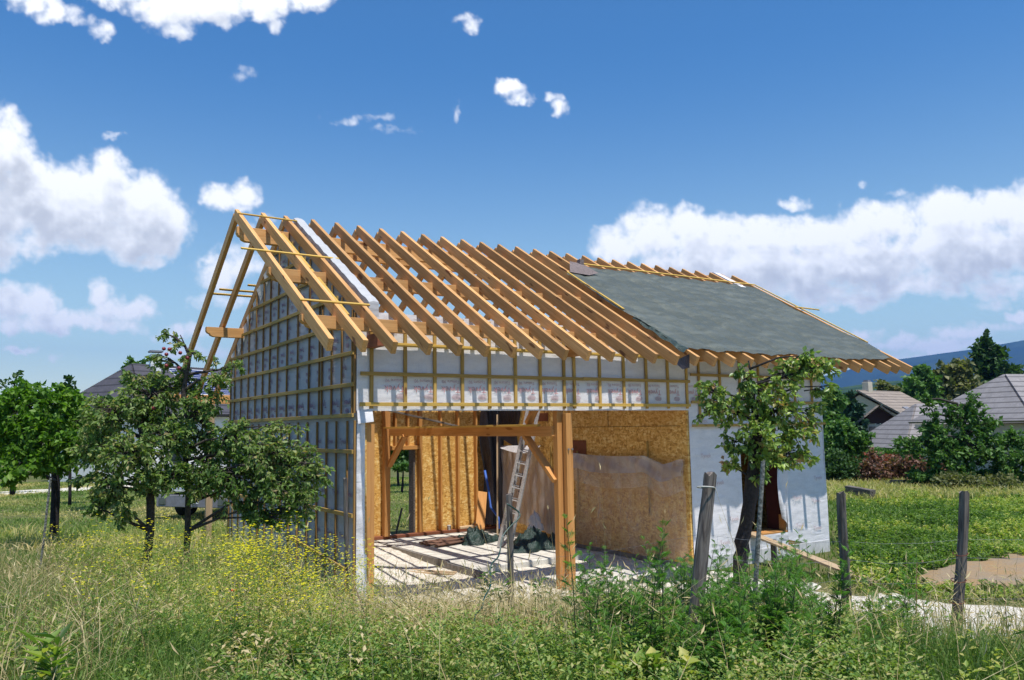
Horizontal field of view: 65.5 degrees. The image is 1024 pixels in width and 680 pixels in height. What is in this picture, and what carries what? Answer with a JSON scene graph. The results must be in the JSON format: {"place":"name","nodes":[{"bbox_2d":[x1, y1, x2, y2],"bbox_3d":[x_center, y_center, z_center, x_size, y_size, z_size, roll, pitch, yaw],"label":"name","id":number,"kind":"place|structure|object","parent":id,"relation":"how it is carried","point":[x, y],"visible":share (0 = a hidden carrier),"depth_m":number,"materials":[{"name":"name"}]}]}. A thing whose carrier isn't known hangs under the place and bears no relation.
{"place":"outdoors","nodes":[
{"label":"outdoors","id":0,"kind":"place"},
{"bbox_2d":[4,381,925,432],"bbox_3d":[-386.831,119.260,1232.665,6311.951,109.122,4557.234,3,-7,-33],"label":"hills","id":1,"kind":"structure","parent":0,"point":[849,388],"depth_m":1430.88,"materials":[{"name":"green plant"}]},
{"bbox_2d":[0,0,1023,360],"bbox_3d":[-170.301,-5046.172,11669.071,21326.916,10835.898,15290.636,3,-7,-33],"label":"cloud","id":2,"kind":"structure","parent":0,"point":[952,242],"depth_m":15116.37,"materials":[{"name":"white"}]},
{"bbox_2d":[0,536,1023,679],"bbox_3d":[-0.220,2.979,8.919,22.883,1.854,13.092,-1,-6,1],"label":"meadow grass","id":3,"kind":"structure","parent":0,"point":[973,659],"depth_m":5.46,"materials":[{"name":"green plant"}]},
{"bbox_2d":[0,443,1023,678],"bbox_3d":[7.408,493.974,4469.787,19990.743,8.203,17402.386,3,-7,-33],"label":"meadow ground","id":4,"kind":"structure","parent":0,"point":[392,531],"depth_m":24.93,"materials":[{"name":"green plant"}]},
{"bbox_2d":[0,370,23,495],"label":"leafy tree","id":5,"kind":"object","parent":4,"relation":"on","point":[16,375],"visible":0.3,"depth_m":37.79,"materials":[{"name":"green plant"}]},
{"bbox_2d":[39,478,51,570],"bbox_3d":[-7.361,3.098,12.499,0.041,1.890,0.059,6,0,42],"label":"stake","id":6,"kind":"object","parent":4,"relation":"on","point":[46,516],"visible":0.66,"depth_m":12.49,"materials":[{"name":"grey wood"}]},
{"bbox_2d":[16,621,75,679],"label":"broad leaf plant","id":7,"kind":"object","parent":4,"relation":"on","point":[43,659],"visible":0.94,"depth_m":4.43,"materials":[{"name":"green plant"}]},
{"bbox_2d":[0,375,92,543],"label":"leafy tree","id":8,"kind":"object","parent":4,"relation":"on","point":[40,418],"visible":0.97,"depth_m":16.86,"materials":[{"name":"green plant"}]},
{"bbox_2d":[63,374,85,504],"bbox_3d":[-17.787,4.055,31.815,1.351,5.362,1.375,3,-7,-33],"label":"leafy tree","id":9,"kind":"object","parent":4,"relation":"on","point":[68,378],"visible":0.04,"depth_m":31.87,"materials":[{"name":"green plant"}]},
{"bbox_2d":[48,350,229,482],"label":"slate roof house","id":10,"kind":"structure","parent":4,"relation":"on","point":[104,387],"depth_m":47.42,"materials":[{"name":"tile"}]},
{"bbox_2d":[64,362,222,583],"bbox_3d":[-4.957,1.965,10.720,1.928,3.341,1.659,3,-7,-33],"label":"apple tree","id":11,"kind":"object","parent":4,"relation":"on","point":[148,480],"visible":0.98,"depth_m":10.48,"materials":[{"name":"green plant"}]},
{"bbox_2d":[156,470,229,515],"bbox_3d":[-9.439,5.051,28.968,3.001,2.294,6.245,-3,-7,20],"label":"flatbed truck","id":12,"kind":"object","parent":4,"relation":"on","point":[176,501],"visible":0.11,"depth_m":26.28,"materials":[{"name":"white metal"}]},
{"bbox_2d":[43,511,390,667],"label":"yellow flowers","id":13,"kind":"object","parent":4,"relation":"on","point":[273,576],"visible":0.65,"depth_m":7.12,"materials":[{"name":"yellow plant"}]},
{"bbox_2d":[144,328,334,574],"bbox_3d":[-3.623,1.721,10.596,2.616,3.834,0.943,-3,-6,16],"label":"apple tree","id":14,"kind":"object","parent":4,"relation":"on","point":[266,453],"visible":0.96,"depth_m":10.53,"materials":[{"name":"green plant"}]},
{"bbox_2d":[44,516,452,655],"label":"tall weeds","id":15,"kind":"object","parent":4,"relation":"on","point":[191,569],"visible":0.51,"depth_m":8.01,"materials":[{"name":"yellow plant"}]},
{"bbox_2d":[120,575,470,679],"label":"withered weeds","id":16,"kind":"object","parent":4,"relation":"on","point":[363,648],"visible":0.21,"depth_m":5.62,"materials":[{"name":"plant"}]},
{"bbox_2d":[343,478,351,607],"bbox_3d":[-2.098,2.878,10.197,0.081,2.233,0.078,-2,0,9],"label":"fence post","id":17,"kind":"object","parent":4,"relation":"on","point":[345,505],"visible":0.55,"depth_m":10.17,"materials":[{"name":"wood"}]},
{"bbox_2d":[390,460,408,492],"bbox_3d":[-4.926,6.206,35.925,1.241,1.587,0.989,3,-7,-33],"label":"leafy tree","id":18,"kind":"object","parent":4,"relation":"on","point":[402,467],"visible":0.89,"depth_m":35.82,"materials":[{"name":"green plant"}]},
{"bbox_2d":[390,450,408,485],"bbox_3d":[-5.809,5.814,39.994,5.068,3.287,2.751,1,-7,-19],"label":"leafy tree","id":19,"kind":"object","parent":4,"relation":"on","point":[403,455],"visible":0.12,"depth_m":39.75,"materials":[{"name":"green plant"}]},
{"bbox_2d":[473,503,520,633],"bbox_3d":[-0.249,2.060,6.815,0.207,1.065,2.675,-2,-6,10],"label":"stick","id":20,"kind":"object","parent":4,"relation":"on","point":[497,558],"visible":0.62,"depth_m":7.71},
{"bbox_2d":[506,493,514,611],"bbox_3d":[-0.003,2.497,8.196,0.091,1.830,0.085,-2,0,13],"label":"fence post","id":21,"kind":"object","parent":4,"relation":"on","point":[509,511],"visible":0.53,"depth_m":8.17,"materials":[{"name":"grey wood"}]},
{"bbox_2d":[0,577,1023,679],"bbox_3d":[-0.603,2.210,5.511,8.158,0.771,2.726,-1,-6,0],"label":"ground weeds","id":22,"kind":"object","parent":4,"relation":"on","point":[847,666],"visible":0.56,"depth_m":5.27,"materials":[{"name":"green plant"}]},
{"bbox_2d":[0,519,1023,679],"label":"dry grass","id":23,"kind":"structure","parent":4,"relation":"on","point":[524,607],"depth_m":6.65,"materials":[{"name":"plant"}]},
{"bbox_2d":[172,209,912,604],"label":"unfinished house","id":24,"kind":"structure","parent":4,"relation":"on","point":[348,361],"depth_m":15.47,"materials":[{"name":"wood"}]},
{"bbox_2d":[419,535,464,545],"bbox_3d":[-1.422,4.740,18.859,1.495,0.110,0.848,4,-8,-39],"label":"board stack","id":25,"kind":"object","parent":24,"relation":"on","point":[443,541],"visible":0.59,"depth_m":18.56,"materials":[{"name":"wood"}]},
{"bbox_2d":[456,526,498,545],"bbox_3d":[-0.795,4.618,18.836,1.184,0.430,0.942,-1,-6,-3],"label":"tarp heap","id":26,"kind":"object","parent":24,"relation":"on","point":[474,537],"visible":0.88,"depth_m":18.73,"materials":[{"name":"green plastic"}]},
{"bbox_2d":[476,491,486,530],"bbox_3d":[-0.808,4.512,20.856,0.240,1.157,0.031,11,-37,-10],"label":"wooden plank","id":27,"kind":"object","parent":24,"relation":"on","point":[481,507],"visible":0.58,"depth_m":20.87,"materials":[{"name":"wood"}]},
{"bbox_2d":[479,411,503,524],"bbox_3d":[-0.494,3.210,21.320,0.744,3.400,0.275,0,-6,-9],"label":"black sheet","id":28,"kind":"object","parent":24,"relation":"hanging from","point":[488,448],"visible":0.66,"depth_m":21.27,"materials":[{"name":"black plastic"}]},
{"bbox_2d":[498,411,520,445],"bbox_3d":[-0.107,2.344,21.094,0.969,1.100,0.051,-6,-8,42],"label":"black sheet","id":29,"kind":"object","parent":24,"relation":"hanging from","point":[508,417],"visible":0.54,"depth_m":21.05,"materials":[{"name":"plastic"}]},
{"bbox_2d":[497,411,539,547],"bbox_3d":[0.252,2.663,18.193,1.209,4.140,0.427,1,-6,-14],"label":"ladder","id":30,"kind":"object","parent":24,"relation":"on","point":[515,473],"visible":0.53,"depth_m":18.08,"materials":[{"name":"metal"}]},
{"bbox_2d":[500,448,554,533],"bbox_3d":[0.504,3.804,20.059,0.067,2.144,3.150,3,-7,-33],"label":"plastic sheet","id":31,"kind":"object","parent":24,"relation":"hanging from","point":[536,484],"visible":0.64,"depth_m":20.08,"materials":[{"name":"clear plastic"}]},
{"bbox_2d":[513,525,554,552],"bbox_3d":[0.498,4.427,17.718,1.282,0.548,1.257,-3,-6,15],"label":"tarp heap","id":32,"kind":"object","parent":24,"relation":"on","point":[533,539],"visible":0.84,"depth_m":17.61,"materials":[{"name":"green plastic"}]},
{"bbox_2d":[527,511,543,530],"bbox_3d":[0.537,4.393,19.309,0.388,0.501,0.510,3,-7,-33],"label":"plastic bag","id":33,"kind":"object","parent":24,"relation":"on","point":[534,519],"visible":0.91,"depth_m":19.23,"materials":[{"name":"plastic"}]},
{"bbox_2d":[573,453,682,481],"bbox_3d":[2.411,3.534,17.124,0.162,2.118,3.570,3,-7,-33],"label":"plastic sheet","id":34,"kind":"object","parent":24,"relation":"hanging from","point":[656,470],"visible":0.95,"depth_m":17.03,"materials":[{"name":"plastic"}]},
{"bbox_2d":[567,259,889,368],"bbox_3d":[4.763,-0.511,17.890,7.250,2.816,4.130,3,-7,-33],"label":"roof tarp","id":35,"kind":"object","parent":24,"relation":"on","point":[682,314],"visible":1,"depth_m":17.58,"materials":[{"name":"grey fabric"}]},
{"bbox_2d":[553,514,612,666],"bbox_3d":[0.502,1.781,5.534,0.509,1.171,0.451,-2,-6,7],"label":"tansy plant","id":36,"kind":"object","parent":4,"relation":"on","point":[601,583],"visible":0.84,"depth_m":5.50,"materials":[{"name":"green plant"}]},
{"bbox_2d":[573,628,617,679],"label":"iris plant","id":37,"kind":"object","parent":4,"relation":"on","point":[611,651],"visible":0.35,"depth_m":5.11,"materials":[{"name":"green plant"}]},
{"bbox_2d":[581,542,609,610],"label":"tansy plant","id":38,"kind":"object","parent":4,"relation":"on","point":[588,552],"visible":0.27,"depth_m":8.23,"materials":[{"name":"green plant"}]},
{"bbox_2d":[572,565,619,628],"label":"tansy plant","id":39,"kind":"object","parent":4,"relation":"on","point":[608,585],"visible":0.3,"depth_m":6.72,"materials":[{"name":"green plant"}]},
{"bbox_2d":[585,555,643,627],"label":"tansy plant","id":40,"kind":"object","parent":4,"relation":"on","point":[603,577],"visible":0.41,"depth_m":6.69,"materials":[{"name":"green plant"}]},
{"bbox_2d":[604,565,636,643],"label":"tansy plant","id":41,"kind":"object","parent":4,"relation":"on","point":[623,604],"visible":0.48,"depth_m":6.41,"materials":[{"name":"green plant"}]},
{"bbox_2d":[603,554,647,618],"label":"tansy plant","id":42,"kind":"object","parent":4,"relation":"on","point":[629,580],"visible":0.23,"depth_m":8.13,"materials":[{"name":"green plant"}]},
{"bbox_2d":[605,648,648,679],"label":"rosette plant","id":43,"kind":"object","parent":4,"relation":"on","point":[636,659],"visible":0.45,"depth_m":4.94,"materials":[{"name":"green plant"}]},
{"bbox_2d":[234,535,1021,621],"bbox_3d":[-0.698,2.710,8.388,15.914,1.818,2.564,-3,-7,20],"label":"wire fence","id":44,"kind":"object","parent":4,"relation":"on","point":[714,574],"visible":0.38,"depth_m":7.02,"materials":[{"name":"grey metal"}]},
{"bbox_2d":[614,581,644,637],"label":"tansy plant","id":45,"kind":"object","parent":4,"relation":"on","point":[627,602],"visible":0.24,"depth_m":6.30,"materials":[{"name":"green plant"}]},
{"bbox_2d":[598,605,664,661],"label":"tansy plant","id":46,"kind":"object","parent":4,"relation":"on","point":[614,627],"visible":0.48,"depth_m":5.51,"materials":[{"name":"green plant"}]},
{"bbox_2d":[610,560,667,672],"bbox_3d":[0.832,1.934,5.466,0.561,0.834,0.460,3,-7,-33],"label":"tansy plant","id":47,"kind":"object","parent":4,"relation":"on","point":[654,574],"visible":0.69,"depth_m":5.47,"materials":[{"name":"green plant"}]},
{"bbox_2d":[637,542,665,614],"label":"tansy plant","id":48,"kind":"object","parent":4,"relation":"on","point":[644,569],"visible":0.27,"depth_m":7.53,"materials":[{"name":"green plant"}]},
{"bbox_2d":[627,518,682,661],"bbox_3d":[1.023,1.815,5.642,0.449,1.104,0.461,-1,-6,-2],"label":"tansy plant","id":49,"kind":"object","parent":4,"relation":"on","point":[658,556],"visible":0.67,"depth_m":5.63,"materials":[{"name":"green plant"}]},
{"bbox_2d":[627,561,692,583],"bbox_3d":[2.863,4.290,14.682,1.890,0.371,0.616,3,-7,-33],"label":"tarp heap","id":50,"kind":"object","parent":4,"relation":"on","point":[669,572],"visible":0.2,"depth_m":14.53,"materials":[{"name":"plastic"}]},
{"bbox_2d":[649,569,687,651],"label":"tansy plant","id":51,"kind":"object","parent":4,"relation":"on","point":[673,601],"visible":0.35,"depth_m":6.05,"materials":[{"name":"green plant"}]},
{"bbox_2d":[638,646,700,679],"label":"rosette plant","id":52,"kind":"object","parent":4,"relation":"on","point":[657,659],"visible":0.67,"depth_m":4.84,"materials":[{"name":"green plant"}]},
{"bbox_2d":[669,557,690,623],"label":"tansy plant","id":53,"kind":"object","parent":4,"relation":"on","point":[679,588],"visible":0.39,"depth_m":6.83,"materials":[{"name":"green plant"}]},
{"bbox_2d":[655,612,705,679],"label":"tansy plant","id":54,"kind":"object","parent":4,"relation":"on","point":[679,629],"visible":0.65,"depth_m":5.29,"materials":[{"name":"green plant"}]},
{"bbox_2d":[675,538,718,623],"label":"tansy plant","id":55,"kind":"object","parent":4,"relation":"on","point":[708,570],"visible":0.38,"depth_m":6.58,"materials":[{"name":"green plant"}]},
{"bbox_2d":[670,579,733,677],"bbox_3d":[1.301,1.966,5.322,0.472,0.714,0.448,-3,-7,20],"label":"tansy plant","id":56,"kind":"object","parent":4,"relation":"on","point":[710,629],"visible":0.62,"depth_m":5.34,"materials":[{"name":"green plant"}]},
{"bbox_2d":[687,472,717,637],"bbox_3d":[1.475,1.857,6.291,0.164,1.655,0.152,5,0,-43],"label":"fence post","id":57,"kind":"object","parent":4,"relation":"on","point":[701,554],"visible":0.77,"depth_m":6.27,"materials":[{"name":"wood"}]},
{"bbox_2d":[689,582,748,678],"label":"tansy plant","id":58,"kind":"object","parent":4,"relation":"on","point":[708,607],"visible":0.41,"depth_m":5.42,"materials":[{"name":"green plant"}]},
{"bbox_2d":[689,604,764,679],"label":"tansy plant","id":59,"kind":"object","parent":4,"relation":"on","point":[732,630],"visible":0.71,"depth_m":5.08,"materials":[{"name":"green plant"}]},
{"bbox_2d":[701,569,758,671],"bbox_3d":[1.482,1.949,5.436,0.490,0.769,0.446,1,-6,-14],"label":"tansy plant","id":60,"kind":"object","parent":4,"relation":"on","point":[738,606],"visible":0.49,"depth_m":5.43,"materials":[{"name":"green plant"}]},
{"bbox_2d":[725,548,761,622],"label":"tansy plant","id":61,"kind":"object","parent":4,"relation":"on","point":[732,584],"visible":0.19,"depth_m":6.58,"materials":[{"name":"green plant"}]},
{"bbox_2d":[713,566,790,670],"bbox_3d":[1.683,1.966,5.581,0.508,0.780,0.534,3,-7,-33],"label":"tansy plant","id":62,"kind":"object","parent":4,"relation":"on","point":[766,602],"visible":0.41,"depth_m":5.59,"materials":[{"name":"green plant"}]},
{"bbox_2d":[751,460,764,618],"bbox_3d":[2.123,1.954,6.900,0.057,1.864,0.045,3,0,-33],"label":"stake","id":63,"kind":"object","parent":4,"relation":"on","point":[759,518],"visible":0.58,"depth_m":6.89,"materials":[{"name":"grey metal"}]},
{"bbox_2d":[739,577,786,668],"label":"tansy plant","id":64,"kind":"object","parent":4,"relation":"on","point":[769,629],"visible":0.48,"depth_m":5.57,"materials":[{"name":"green plant"}]},
{"bbox_2d":[692,346,842,599],"bbox_3d":[3.992,2.185,12.091,2.381,4.220,0.939,-1,-6,0],"label":"pear tree","id":65,"kind":"object","parent":4,"relation":"on","point":[758,437],"visible":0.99,"depth_m":12.21,"materials":[{"name":"green plant"}]},
{"bbox_2d":[745,551,807,645],"bbox_3d":[2.016,2.045,6.080,0.436,0.852,0.514,3,-7,-33],"label":"tansy plant","id":66,"kind":"object","parent":4,"relation":"on","point":[782,569],"visible":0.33,"depth_m":6.10,"materials":[{"name":"green plant"}]},
{"bbox_2d":[741,614,817,678],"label":"tansy plant","id":67,"kind":"object","parent":4,"relation":"on","point":[786,618],"visible":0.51,"depth_m":5.07,"materials":[{"name":"green plant"}]},
{"bbox_2d":[756,560,811,658],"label":"tansy plant","id":68,"kind":"object","parent":4,"relation":"on","point":[793,581],"visible":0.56,"depth_m":5.58,"materials":[{"name":"green plant"}]},
{"bbox_2d":[765,575,813,651],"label":"tansy plant","id":69,"kind":"object","parent":4,"relation":"on","point":[787,608],"visible":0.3,"depth_m":5.59,"materials":[{"name":"green plant"}]},
{"bbox_2d":[779,539,811,630],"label":"tansy plant","id":70,"kind":"object","parent":4,"relation":"on","point":[795,563],"visible":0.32,"depth_m":6.75,"materials":[{"name":"green plant"}]},
{"bbox_2d":[775,528,821,623],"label":"tansy plant","id":71,"kind":"object","parent":4,"relation":"on","point":[799,559],"visible":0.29,"depth_m":7.53,"materials":[{"name":"green plant"}]},
{"bbox_2d":[780,614,828,675],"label":"tansy plant","id":72,"kind":"object","parent":4,"relation":"on","point":[787,628],"visible":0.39,"depth_m":5.18,"materials":[{"name":"green plant"}]},
{"bbox_2d":[751,532,878,584],"bbox_3d":[5.724,4.188,15.386,0.261,0.622,2.966,3,-7,-29],"label":"ramp plank","id":73,"kind":"object","parent":4,"relation":"on","point":[773,545],"visible":0.6,"depth_m":15.46,"materials":[{"name":"brown wood"}]},
{"bbox_2d":[800,572,836,639],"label":"tansy plant","id":74,"kind":"object","parent":4,"relation":"on","point":[809,586],"visible":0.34,"depth_m":5.94,"materials":[{"name":"green plant"}]},
{"bbox_2d":[799,538,859,651],"bbox_3d":[2.215,1.872,5.621,0.484,0.976,0.468,-2,-6,6],"label":"tansy plant","id":75,"kind":"object","parent":4,"relation":"on","point":[837,594],"visible":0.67,"depth_m":5.61,"materials":[{"name":"green plant"}]},
{"bbox_2d":[821,384,850,444],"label":"leafy tree","id":76,"kind":"object","parent":4,"relation":"on","point":[839,404],"visible":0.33,"depth_m":54.53,"materials":[{"name":"green plant"}]},
{"bbox_2d":[836,491,851,619],"bbox_3d":[2.972,2.139,7.100,0.123,1.610,0.120,-2,0,7],"label":"fence post","id":77,"kind":"object","parent":4,"relation":"on","point":[841,517],"visible":0.41,"depth_m":7.06,"materials":[{"name":"grey wood"}]},
{"bbox_2d":[824,445,868,481],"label":"shrub","id":78,"kind":"object","parent":4,"relation":"on","point":[834,470],"visible":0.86,"depth_m":36.70,"materials":[{"name":"green plant"}]},
{"bbox_2d":[823,414,875,469],"bbox_3d":[15.916,5.447,38.007,2.802,3.821,2.113,0,-6,-7],"label":"leafy tree","id":79,"kind":"object","parent":4,"relation":"on","point":[845,434],"visible":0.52,"depth_m":37.70,"materials":[{"name":"green plant"}]},
{"bbox_2d":[812,603,887,659],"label":"tansy plant","id":80,"kind":"object","parent":4,"relation":"on","point":[875,620],"visible":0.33,"depth_m":5.61,"materials":[{"name":"green plant"}]},
{"bbox_2d":[840,389,869,432],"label":"conifer tree","id":81,"kind":"object","parent":4,"relation":"on","point":[854,411],"visible":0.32,"depth_m":61.56,"materials":[{"name":"green plant"}]},
{"bbox_2d":[845,485,875,497],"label":"fallen beam","id":82,"kind":"structure","parent":4,"relation":"on","point":[861,491],"depth_m":29.35,"materials":[{"name":"wood"}]},
{"bbox_2d":[847,447,892,481],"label":"shrub","id":83,"kind":"object","parent":4,"relation":"on","point":[872,468],"visible":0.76,"depth_m":36.60,"materials":[{"name":"brown plant"}]},
{"bbox_2d":[858,405,895,431],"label":"dark barn","id":84,"kind":"structure","parent":4,"relation":"on","point":[877,414],"depth_m":62.00,"materials":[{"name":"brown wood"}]},
{"bbox_2d":[859,570,915,642],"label":"tansy plant","id":85,"kind":"object","parent":4,"relation":"on","point":[879,600],"visible":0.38,"depth_m":6.40,"materials":[{"name":"green plant"}]},
{"bbox_2d":[853,380,923,423],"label":"beige house","id":86,"kind":"structure","parent":4,"relation":"on","point":[895,402],"depth_m":78.71,"materials":[{"name":"tile"}]},
{"bbox_2d":[873,378,903,390],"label":"bush","id":87,"kind":"object","parent":4,"relation":"on","point":[881,386],"visible":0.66,"depth_m":99.49,"materials":[{"name":"green plant"}]},
{"bbox_2d":[874,554,918,626],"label":"tansy plant","id":88,"kind":"object","parent":4,"relation":"on","point":[910,571],"visible":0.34,"depth_m":7.23,"materials":[{"name":"green plant"}]},
{"bbox_2d":[883,452,921,479],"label":"shrub","id":89,"kind":"object","parent":4,"relation":"on","point":[899,467],"visible":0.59,"depth_m":36.69,"materials":[{"name":"brown plant"}]},
{"bbox_2d":[885,579,936,633],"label":"tansy plant","id":90,"kind":"object","parent":4,"relation":"on","point":[904,591],"visible":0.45,"depth_m":6.12,"materials":[{"name":"green plant"}]},
{"bbox_2d":[897,363,944,403],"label":"leafy tree","id":91,"kind":"object","parent":4,"relation":"on","point":[918,381],"visible":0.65,"depth_m":84.34,"materials":[{"name":"green plant"}]},
{"bbox_2d":[834,485,1023,601],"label":"field weeds","id":92,"kind":"object","parent":4,"relation":"on","point":[870,552],"visible":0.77,"depth_m":19.16,"materials":[{"name":"green plant"}]},
{"bbox_2d":[863,403,1023,464],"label":"tiled house","id":93,"kind":"structure","parent":4,"relation":"on","point":[888,431],"depth_m":53.25,"materials":[{"name":"grey tile"}]},
{"bbox_2d":[930,470,979,490],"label":"shrub","id":94,"kind":"object","parent":4,"relation":"on","point":[953,478],"visible":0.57,"depth_m":32.16,"materials":[{"name":"green plant"}]},
{"bbox_2d":[889,391,1023,485],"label":"fruit tree","id":95,"kind":"object","parent":4,"relation":"on","point":[953,452],"visible":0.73,"depth_m":33.74,"materials":[{"name":"green plant"}]},
{"bbox_2d":[932,355,983,400],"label":"leafy tree","id":96,"kind":"object","parent":4,"relation":"on","point":[959,378],"visible":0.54,"depth_m":89.00,"materials":[{"name":"green plant"}]},
{"bbox_2d":[949,491,969,631],"bbox_3d":[3.931,2.110,7.002,0.131,1.584,0.129,4,0,-37],"label":"fence post","id":97,"kind":"object","parent":4,"relation":"on","point":[962,553],"visible":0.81,"depth_m":6.97,"materials":[{"name":"wood"}]},
{"bbox_2d":[908,374,1023,471],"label":"tiled house","id":98,"kind":"structure","parent":4,"relation":"on","point":[1002,395],"depth_m":44.45,"materials":[{"name":"grey tile"}]},
{"bbox_2d":[910,554,1023,587],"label":"dirt patch","id":99,"kind":"object","parent":4,"relation":"on","point":[988,571],"visible":0.27,"depth_m":14.98,"materials":[{"name":"beige soil"}]},
{"bbox_2d":[965,328,1010,384],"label":"poplar tree","id":100,"kind":"object","parent":4,"relation":"on","point":[986,353],"visible":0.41,"depth_m":94.48,"materials":[{"name":"green plant"}]},
{"bbox_2d":[967,469,1023,489],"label":"shrub","id":101,"kind":"object","parent":4,"relation":"on","point":[1003,480],"visible":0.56,"depth_m":31.68,"materials":[{"name":"green plant"}]},
{"bbox_2d":[984,356,1023,382],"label":"leafy tree","id":102,"kind":"object","parent":4,"relation":"on","point":[1005,367],"visible":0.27,"depth_m":89.86,"materials":[{"name":"green plant"}]},
{"bbox_2d":[0,0,1023,393],"label":"sky","id":103,"kind":"structure","parent":0,"point":[727,108],"materials":[{"name":"blue"}]},
{"bbox_2d":[230,463,802,631],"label":"dry grass","id":104,"kind":"structure","parent":0,"point":[561,554],"depth_m":7.34,"materials":[{"name":"plant"}]},
{"bbox_2d":[236,536,1023,640],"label":"gravel yard","id":105,"kind":"structure","parent":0,"point":[400,558],"depth_m":14.91,"materials":[{"name":"beige gravel"}]},
{"bbox_2d":[821,340,1023,389],"bbox_3d":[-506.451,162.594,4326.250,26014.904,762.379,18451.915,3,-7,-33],"label":"mountain","id":106,"kind":"structure","parent":0,"point":[850,377],"depth_m":4727.53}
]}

